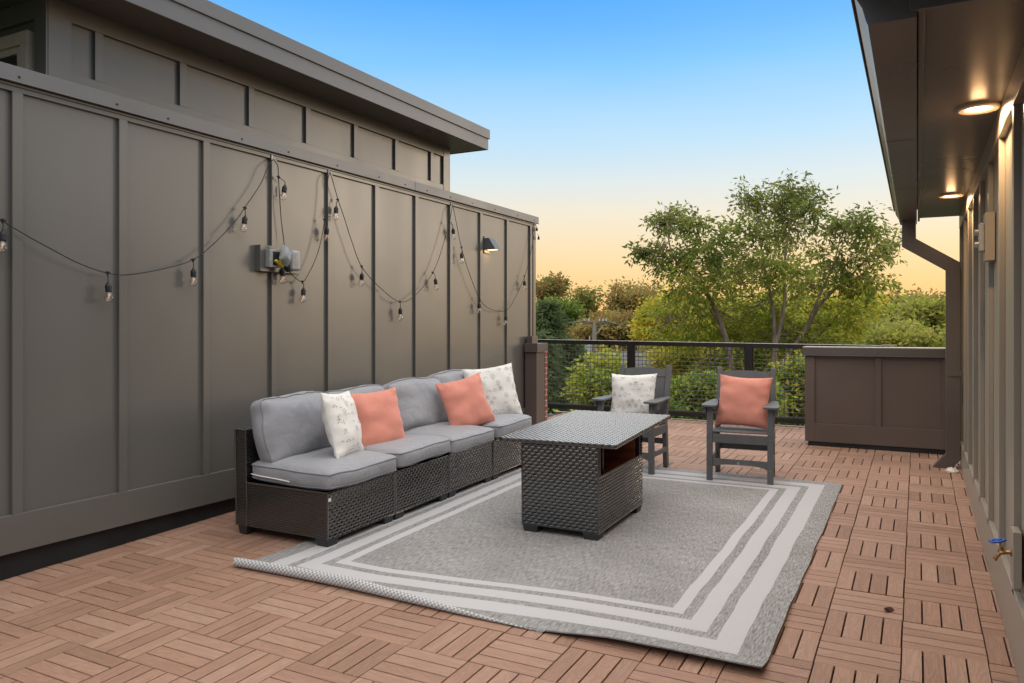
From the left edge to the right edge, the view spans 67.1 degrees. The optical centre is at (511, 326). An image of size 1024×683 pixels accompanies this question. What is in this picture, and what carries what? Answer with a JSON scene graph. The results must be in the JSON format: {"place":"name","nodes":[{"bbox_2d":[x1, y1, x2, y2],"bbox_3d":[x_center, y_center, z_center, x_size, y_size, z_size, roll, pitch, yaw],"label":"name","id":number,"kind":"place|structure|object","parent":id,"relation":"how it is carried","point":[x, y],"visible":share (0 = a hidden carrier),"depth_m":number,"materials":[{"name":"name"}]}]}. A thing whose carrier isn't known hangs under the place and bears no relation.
{"place":"outdoors","nodes":[
{"label":"outdoors","id":0,"kind":"place"},
{"bbox_2d":[209,0,958,313],"label":"sky","id":1,"kind":"structure","parent":0,"point":[597,114],"materials":[{"name":"blue"}]},
{"bbox_2d":[567,305,640,350],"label":"autumn tree","id":2,"kind":"object","parent":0,"point":[611,332],"visible":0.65,"depth_m":60.69,"materials":[{"name":"green plant"}]},
{"label":"ground","id":3,"kind":"structure","parent":0,"visible":0},
{"bbox_2d":[536,297,571,359],"bbox_3d":[1.734,5.264,34.005,5.697,13.268,5.518,0,0,12],"label":"conifer","id":4,"kind":"object","parent":3,"relation":"on","point":[546,311],"visible":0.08,"depth_m":33.64,"materials":[{"name":"green plant"}]},
{"bbox_2d":[536,328,573,413],"bbox_3d":[0.811,5.910,25.889,5.290,11.975,5.034,0,0,-24],"label":"conifer","id":5,"kind":"object","parent":3,"relation":"on","point":[542,335],"visible":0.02,"depth_m":25.67,"materials":[{"name":"green plant"}]},
{"bbox_2d":[536,271,575,302],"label":"autumn tree","id":6,"kind":"object","parent":3,"relation":"on","point":[548,287],"visible":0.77,"depth_m":74.02,"materials":[{"name":"green plant"}]},
{"bbox_2d":[537,293,588,336],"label":"autumn tree","id":7,"kind":"object","parent":3,"relation":"on","point":[574,312],"visible":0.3,"depth_m":64.85,"materials":[{"name":"green plant"}]},
{"bbox_2d":[549,334,589,412],"bbox_3d":[2.358,6.049,30.009,4.681,11.698,5.060,0,0,28],"label":"conifer","id":8,"kind":"object","parent":3,"relation":"on","point":[578,348],"visible":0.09,"depth_m":29.66,"materials":[{"name":"green plant"}]},
{"bbox_2d":[563,280,607,318],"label":"autumn tree","id":9,"kind":"object","parent":3,"relation":"on","point":[588,300],"visible":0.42,"depth_m":78.65,"materials":[{"name":"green plant"}]},
{"bbox_2d":[583,319,607,359],"bbox_3d":[4.100,5.748,37.988,1.203,12.301,0.351,0,0,2],"label":"utility pole","id":10,"kind":"object","parent":3,"relation":"on","point":[594,333],"visible":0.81,"depth_m":37.91,"materials":[{"name":"grey wood"}]},
{"bbox_2d":[604,320,630,327],"bbox_3d":[9.083,0.440,42.000,12.102,1.510,0.066,0,0,-41],"label":"power line","id":11,"kind":"object","parent":10,"relation":"attached to","point":[617,324],"visible":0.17,"depth_m":38.60,"materials":[{"name":"metal"}]},
{"bbox_2d":[560,345,636,411],"bbox_3d":[1.749,6.112,15.135,1.650,11.598,1.617,0,0,-21],"label":"bush","id":12,"kind":"object","parent":3,"relation":"on","point":[577,388],"visible":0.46,"depth_m":14.89,"materials":[{"name":"green plant"}]},
{"bbox_2d":[598,276,664,350],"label":"autumn tree","id":13,"kind":"object","parent":3,"relation":"on","point":[627,299],"visible":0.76,"depth_m":76.88,"materials":[{"name":"green plant"}]},
{"bbox_2d":[596,351,703,379],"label":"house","id":14,"kind":"structure","parent":3,"relation":"on","point":[625,357],"depth_m":56.72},
{"bbox_2d":[609,396,700,418],"bbox_3d":[2.601,6.556,14.550,1.712,10.755,1.674,0,0,-26],"label":"bush","id":15,"kind":"object","parent":3,"relation":"on","point":[679,408],"visible":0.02,"depth_m":14.19,"materials":[{"name":"green plant"}]},
{"bbox_2d":[625,284,696,367],"bbox_3d":[5.185,5.188,26.851,2.714,13.430,3.088,0,0,28],"label":"honey locust","id":16,"kind":"object","parent":3,"relation":"on","point":[641,322],"visible":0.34,"depth_m":26.25,"materials":[{"name":"green plant"}]},
{"bbox_2d":[639,339,706,380],"bbox_3d":[5.077,6.065,24.247,2.231,11.714,1.960,0,0,28],"label":"leafy tree","id":17,"kind":"object","parent":3,"relation":"on","point":[660,362],"visible":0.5,"depth_m":23.78,"materials":[{"name":"green plant"}]},
{"bbox_2d":[560,330,800,366],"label":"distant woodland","id":18,"kind":"object","parent":3,"relation":"on","point":[599,349],"depth_m":118.08,"materials":[{"name":"green plant"}]},
{"bbox_2d":[670,366,729,419],"bbox_3d":[3.657,6.304,15.525,2.060,11.206,1.929,0,0,28],"label":"shrub","id":19,"kind":"object","parent":3,"relation":"on","point":[700,392],"visible":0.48,"depth_m":14.95,"materials":[{"name":"green plant"}]},
{"bbox_2d":[633,290,789,341],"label":"round tree","id":20,"kind":"object","parent":3,"relation":"on","point":[691,306],"visible":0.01,"depth_m":47.81,"materials":[{"name":"green plant"}]},
{"bbox_2d":[686,347,777,376],"bbox_3d":[6.276,6.201,21.897,2.828,11.481,2.169,0,0,0],"label":"bush","id":21,"kind":"object","parent":3,"relation":"on","point":[740,359],"visible":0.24,"depth_m":21.61,"materials":[{"name":"green plant"}]},
{"bbox_2d":[695,370,798,423],"bbox_3d":[4.441,6.361,14.995,2.063,11.096,1.880,0,0,28],"label":"leafy tree","id":22,"kind":"object","parent":3,"relation":"on","point":[779,398],"visible":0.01,"depth_m":14.77,"materials":[{"name":"green plant"}]},
{"bbox_2d":[689,289,820,361],"bbox_3d":[8.934,5.207,29.120,5.459,13.481,5.006,0,0,28],"label":"honey locust","id":23,"kind":"object","parent":3,"relation":"on","point":[779,358],"visible":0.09,"depth_m":28.04,"materials":[{"name":"green plant"}]},
{"bbox_2d":[621,168,907,373],"bbox_3d":[6.987,3.820,21.293,7.451,16.302,5.998,0,0,28],"label":"broadleaf tree","id":24,"kind":"object","parent":3,"relation":"on","point":[775,324],"visible":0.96,"depth_m":21.04,"materials":[{"name":"green plant"}]},
{"bbox_2d":[767,350,804,425],"bbox_3d":[6.066,6.205,16.590,1.744,11.426,2.057,0,0,-37],"label":"shrub","id":25,"kind":"object","parent":3,"relation":"on","point":[797,378],"visible":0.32,"depth_m":16.14,"materials":[{"name":"green plant"}]},
{"bbox_2d":[774,290,900,341],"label":"round tree","id":26,"kind":"object","parent":3,"relation":"on","point":[869,324],"visible":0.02,"depth_m":50.18,"materials":[{"name":"green plant"}]},
{"bbox_2d":[796,288,890,344],"bbox_3d":[12.109,5.060,28.048,3.285,13.730,3.562,0,0,-19],"label":"honey locust","id":27,"kind":"object","parent":3,"relation":"on","point":[857,333],"visible":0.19,"depth_m":27.21,"materials":[{"name":"green plant"}]},
{"bbox_2d":[862,287,915,337],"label":"round tree","id":28,"kind":"object","parent":3,"relation":"on","point":[896,298],"visible":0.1,"depth_m":64.50,"materials":[{"name":"green plant"}]},
{"bbox_2d":[856,313,944,346],"bbox_3d":[20.393,5.582,39.711,4.591,12.687,4.983,0,0,-19],"label":"round tree","id":29,"kind":"object","parent":3,"relation":"on","point":[901,333],"visible":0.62,"depth_m":39.27,"materials":[{"name":"green plant"}]},
{"bbox_2d":[878,292,944,346],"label":"round tree","id":30,"kind":"object","parent":3,"relation":"on","point":[930,312],"visible":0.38,"depth_m":58.77,"materials":[{"name":"green plant"}]},
{"bbox_2d":[908,283,944,301],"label":"round tree","id":31,"kind":"object","parent":3,"relation":"on","point":[931,290],"visible":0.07,"depth_m":84.68,"materials":[{"name":"green plant"}]},
{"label":"roof slab","id":32,"kind":"structure","parent":0,"visible":0},
{"bbox_2d":[0,62,538,580],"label":"parapet wall","id":33,"kind":"structure","parent":32,"relation":"on","point":[126,412],"depth_m":4.98,"materials":[{"name":"paint"}]},
{"bbox_2d":[0,0,489,190],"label":"rooftop house","id":34,"kind":"structure","parent":33,"relation":"on","point":[208,61],"depth_m":5.54,"materials":[{"name":"paint"}]},
{"bbox_2d":[0,30,34,70],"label":"window","id":35,"kind":"structure","parent":34,"relation":"in","point":[16,49],"depth_m":4.55,"materials":[{"name":"glass"}]},
{"bbox_2d":[0,155,539,324],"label":"string lights","id":36,"kind":"object","parent":33,"relation":"hanging from","point":[109,297],"visible":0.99,"depth_m":5.73,"materials":[{"name":"black rubber"}]},
{"bbox_2d":[255,244,299,273],"bbox_3d":[-1.673,-0.505,5.699,0.189,0.208,0.400,0,0,28],"label":"outdoor outlet","id":37,"kind":"object","parent":33,"relation":"attached to","point":[268,258],"visible":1,"depth_m":5.60,"materials":[{"name":"paint"}]},
{"bbox_2d":[295,253,298,266],"bbox_3d":[-1.612,-0.501,5.785,0.002,0.100,0.040,0,0,28],"label":"cover window","id":38,"kind":"structure","parent":37,"relation":"in","point":[296,254],"depth_m":5.79,"materials":[{"name":"white plastic"}]},
{"bbox_2d":[483,236,499,253],"bbox_3d":[-0.217,-0.903,8.517,0.150,0.185,0.130,0,0,28],"label":"wall sconce","id":39,"kind":"object","parent":33,"relation":"attached to","point":[490,244],"depth_m":8.49,"materials":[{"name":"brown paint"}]},
{"bbox_2d":[777,451,1010,682],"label":"deck underlay","id":40,"kind":"object","parent":32,"relation":"on","point":[904,592],"depth_m":3.70,"materials":[{"name":"tile"}]},
{"bbox_2d":[0,413,1019,682],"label":"deck","id":41,"kind":"structure","parent":40,"relation":"on","point":[188,603],"depth_m":3.50,"materials":[{"name":"brown wood"}]},
{"bbox_2d":[234,426,394,546],"bbox_3d":[-1.253,0.960,4.959,0.754,0.656,0.658,0,1,28],"label":"sofa section","id":42,"kind":"object","parent":41,"relation":"on","point":[326,518],"visible":0.76,"depth_m":4.73,"materials":[{"name":"black wicker"}]},
{"bbox_2d":[250,447,396,490],"bbox_3d":[-1.194,0.895,4.929,0.682,0.174,0.690,1,2,29],"label":"seat cushion","id":43,"kind":"object","parent":42,"relation":"on","point":[325,469],"visible":0.82,"depth_m":4.70,"materials":[{"name":"grey fabric"}]},
{"bbox_2d":[250,390,331,463],"bbox_3d":[-1.408,0.652,5.061,0.226,0.438,0.681,-13,-5,26],"label":"back cushion","id":44,"kind":"object","parent":43,"relation":"on","point":[285,426],"visible":0.76,"depth_m":4.87,"materials":[{"name":"grey fabric"}]},
{"bbox_2d":[320,391,363,458],"bbox_3d":[-1.097,0.633,5.013,0.163,0.440,0.440,-16,-6,9],"label":"throw pillow","id":45,"kind":"object","parent":43,"relation":"on","point":[342,424],"visible":0.92,"depth_m":4.87,"materials":[{"name":"beige fabric"}]},
{"bbox_2d":[393,455,448,519],"bbox_3d":[-0.946,0.946,5.545,0.753,0.656,0.658,0,1,28],"label":"sofa section","id":46,"kind":"object","parent":41,"relation":"on","point":[421,482],"visible":0.16,"depth_m":5.36,"materials":[{"name":"black wicker"}]},
{"bbox_2d":[364,435,450,467],"bbox_3d":[-0.883,0.880,5.521,0.683,0.177,0.680,-2,0,27],"label":"seat cushion","id":47,"kind":"object","parent":46,"relation":"on","point":[407,450],"visible":0.46,"depth_m":5.30,"materials":[{"name":"grey fabric"}]},
{"bbox_2d":[329,385,383,393],"bbox_3d":[-1.128,0.655,5.638,0.229,0.435,0.682,-16,-6,27],"label":"back cushion","id":48,"kind":"object","parent":47,"relation":"on","point":[361,389],"visible":0.17,"depth_m":5.65,"materials":[{"name":"grey fabric"}]},
{"bbox_2d":[351,387,404,446],"bbox_3d":[-0.956,0.658,5.436,0.440,0.440,0.155,-4,-15,-43],"label":"throw pillow","id":49,"kind":"object","parent":47,"relation":"on","point":[379,416],"visible":0.59,"depth_m":5.39,"materials":[{"name":"pink fabric"}]},
{"bbox_2d":[443,441,492,497],"bbox_3d":[-0.639,0.931,6.132,0.753,0.656,0.658,0,1,28],"label":"sofa section","id":50,"kind":"object","parent":41,"relation":"on","point":[469,466],"visible":0.16,"depth_m":5.94,"materials":[{"name":"black wicker"}]},
{"bbox_2d":[405,422,494,453],"bbox_3d":[-0.577,0.865,6.105,0.687,0.177,0.679,2,2,28],"label":"seat cushion","id":51,"kind":"object","parent":50,"relation":"on","point":[463,437],"visible":0.52,"depth_m":5.93,"materials":[{"name":"grey fabric"}]},
{"bbox_2d":[381,375,448,431],"bbox_3d":[-0.772,0.621,6.202,0.220,0.447,0.723,-20,-9,30],"label":"back cushion","id":52,"kind":"object","parent":51,"relation":"on","point":[420,402],"visible":0.54,"depth_m":6.09,"materials":[{"name":"grey fabric"}]},
{"bbox_2d":[435,373,495,424],"bbox_3d":[-0.376,0.623,6.306,0.435,0.435,0.156,-13,-12,-36],"label":"throw pillow","id":53,"kind":"object","parent":51,"relation":"on","point":[464,401],"visible":0.81,"depth_m":6.24,"materials":[{"name":"pink fabric"}]},
{"bbox_2d":[491,438,520,479],"bbox_3d":[-0.331,0.916,6.718,0.753,0.656,0.658,0,1,28],"label":"sofa section","id":54,"kind":"object","parent":41,"relation":"on","point":[506,455],"visible":0.15,"depth_m":6.44,"materials":[{"name":"black wicker"}]},
{"bbox_2d":[479,413,531,438],"bbox_3d":[-0.250,0.849,6.684,0.688,0.177,0.677,-1,1,26],"label":"seat cushion","id":55,"kind":"object","parent":54,"relation":"on","point":[503,424],"visible":0.37,"depth_m":6.48,"materials":[{"name":"grey fabric"}]},
{"bbox_2d":[429,368,469,382],"bbox_3d":[-0.520,0.593,6.822,0.228,0.452,0.700,-14,-5,27],"label":"back cushion","id":56,"kind":"object","parent":55,"relation":"on","point":[450,375],"visible":0.16,"depth_m":6.72,"materials":[{"name":"grey fabric"}]},
{"bbox_2d":[462,363,522,413],"bbox_3d":[-0.173,0.584,6.866,0.490,0.490,0.169,-6,-15,-25],"label":"throw pillow","id":57,"kind":"object","parent":55,"relation":"on","point":[498,385],"visible":0.65,"depth_m":6.83,"materials":[{"name":"beige fabric"}]},
{"bbox_2d":[524,336,547,425],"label":"corner pillar","id":58,"kind":"structure","parent":41,"relation":"on","point":[534,350],"depth_m":9.31,"materials":[{"name":"brown paint"}]},
{"bbox_2d":[233,466,841,667],"bbox_3d":[0.530,1.271,5.146,2.808,0.104,3.587,0,0,28],"label":"rug","id":59,"kind":"object","parent":41,"relation":"on","point":[694,562],"visible":0.79,"depth_m":4.22,"materials":[{"name":"grey fabric"}]},
{"bbox_2d":[499,410,670,540],"bbox_3d":[0.560,0.973,5.344,0.842,0.593,1.459,0,1,28],"label":"wicker table","id":60,"kind":"object","parent":59,"relation":"on","point":[581,470],"visible":1,"depth_m":4.78,"materials":[{"name":"grey wicker"}]},
{"bbox_2d":[592,364,671,474],"bbox_3d":[1.083,0.794,6.784,0.594,0.891,0.573,0,1,31],"label":"armchair","id":61,"kind":"object","parent":59,"relation":"on","point":[659,403],"visible":0.54,"depth_m":6.79,"materials":[{"name":"wood"}]},
{"bbox_2d":[610,373,656,413],"bbox_3d":[1.056,0.613,6.751,0.420,0.420,0.154,-2,-16,28],"label":"throw pillow","id":62,"kind":"object","parent":61,"relation":"on","point":[631,393],"visible":0.73,"depth_m":6.70,"materials":[{"name":"beige fabric"}]},
{"bbox_2d":[701,367,779,484],"bbox_3d":[1.904,0.798,6.371,0.594,0.891,0.573,0,1,23],"label":"armchair","id":63,"kind":"object","parent":59,"relation":"on","point":[750,442],"visible":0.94,"depth_m":6.23,"materials":[{"name":"wood"}]},
{"bbox_2d":[715,374,772,429],"bbox_3d":[1.902,0.614,6.345,0.430,0.430,0.140,2,-14,30],"label":"throw pillow","id":64,"kind":"object","parent":63,"relation":"on","point":[743,401],"visible":0.98,"depth_m":6.29,"materials":[{"name":"pink fabric"}]},
{"bbox_2d":[545,352,546,420],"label":"brick pier","id":65,"kind":"structure","parent":41,"relation":"on","point":[545,386],"depth_m":9.59,"materials":[{"name":"red brick"}]},
{"bbox_2d":[555,411,804,427],"bbox_3d":[2.085,1.312,9.759,3.330,0.329,0.098,0,0,28],"label":"deck edge","id":66,"kind":"object","parent":41,"relation":"attached to","point":[558,412],"visible":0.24,"depth_m":9.63,"materials":[{"name":"metal"}]},
{"bbox_2d":[538,339,896,423],"bbox_3d":[2.217,0.730,9.559,4.550,1.123,0.090,0,0,28],"label":"railing","id":67,"kind":"object","parent":41,"relation":"attached to","point":[749,359],"visible":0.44,"depth_m":9.64,"materials":[{"name":"black metal"}]},
{"bbox_2d":[802,346,944,455],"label":"knee wall","id":68,"kind":"structure","parent":41,"relation":"on","point":[882,398],"depth_m":7.57,"materials":[{"name":"brown paint"}]},
{"bbox_2d":[884,607,893,611],"bbox_3d":[1.737,1.300,3.556,0.043,0.017,0.064,0,0,28],"label":"fallen leaf","id":69,"kind":"object","parent":41,"relation":"on","point":[890,609],"visible":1,"depth_m":3.55,"materials":[{"name":"brown plant"}]},
{"bbox_2d":[945,467,959,473],"bbox_3d":[3.729,1.208,6.537,0.111,0.046,0.106,0,0,-34],"label":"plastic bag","id":70,"kind":"object","parent":41,"relation":"on","point":[952,470],"visible":1,"depth_m":6.51,"materials":[{"name":"white plastic"}]},
{"bbox_2d":[851,0,1023,682],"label":"neighbouring house","id":71,"kind":"structure","parent":32,"relation":"on","point":[931,66],"depth_m":3.56,"materials":[{"name":"beige paint"}]},
{"bbox_2d":[938,192,963,198],"bbox_3d":[3.287,-0.983,5.785,0.168,0.019,0.168,0,0,28],"label":"recessed light","id":72,"kind":"object","parent":71,"relation":"attached to","point":[951,195],"visible":1,"depth_m":5.77,"materials":[{"name":"white glass"}]},
{"bbox_2d":[957,101,1000,114],"bbox_3d":[2.098,-0.983,3.473,0.168,0.019,0.168,0,0,28],"label":"recessed light","id":73,"kind":"object","parent":71,"relation":"attached to","point":[977,108],"visible":1,"depth_m":3.46,"materials":[{"name":"white glass"}]},
{"bbox_2d":[974,212,994,261],"bbox_3d":[2.477,-0.468,4.053,0.088,0.250,0.120,0,0,28],"label":"outlet box","id":74,"kind":"object","parent":71,"relation":"attached to","point":[984,231],"visible":1,"depth_m":4.00,"materials":[{"name":"beige paint"}]},
{"bbox_2d":[988,526,1021,588],"bbox_3d":[1.904,0.885,2.989,0.104,0.211,0.109,0,0,28],"label":"hose faucet","id":75,"kind":"object","parent":71,"relation":"attached to","point":[1015,552],"visible":1,"depth_m":2.93,"materials":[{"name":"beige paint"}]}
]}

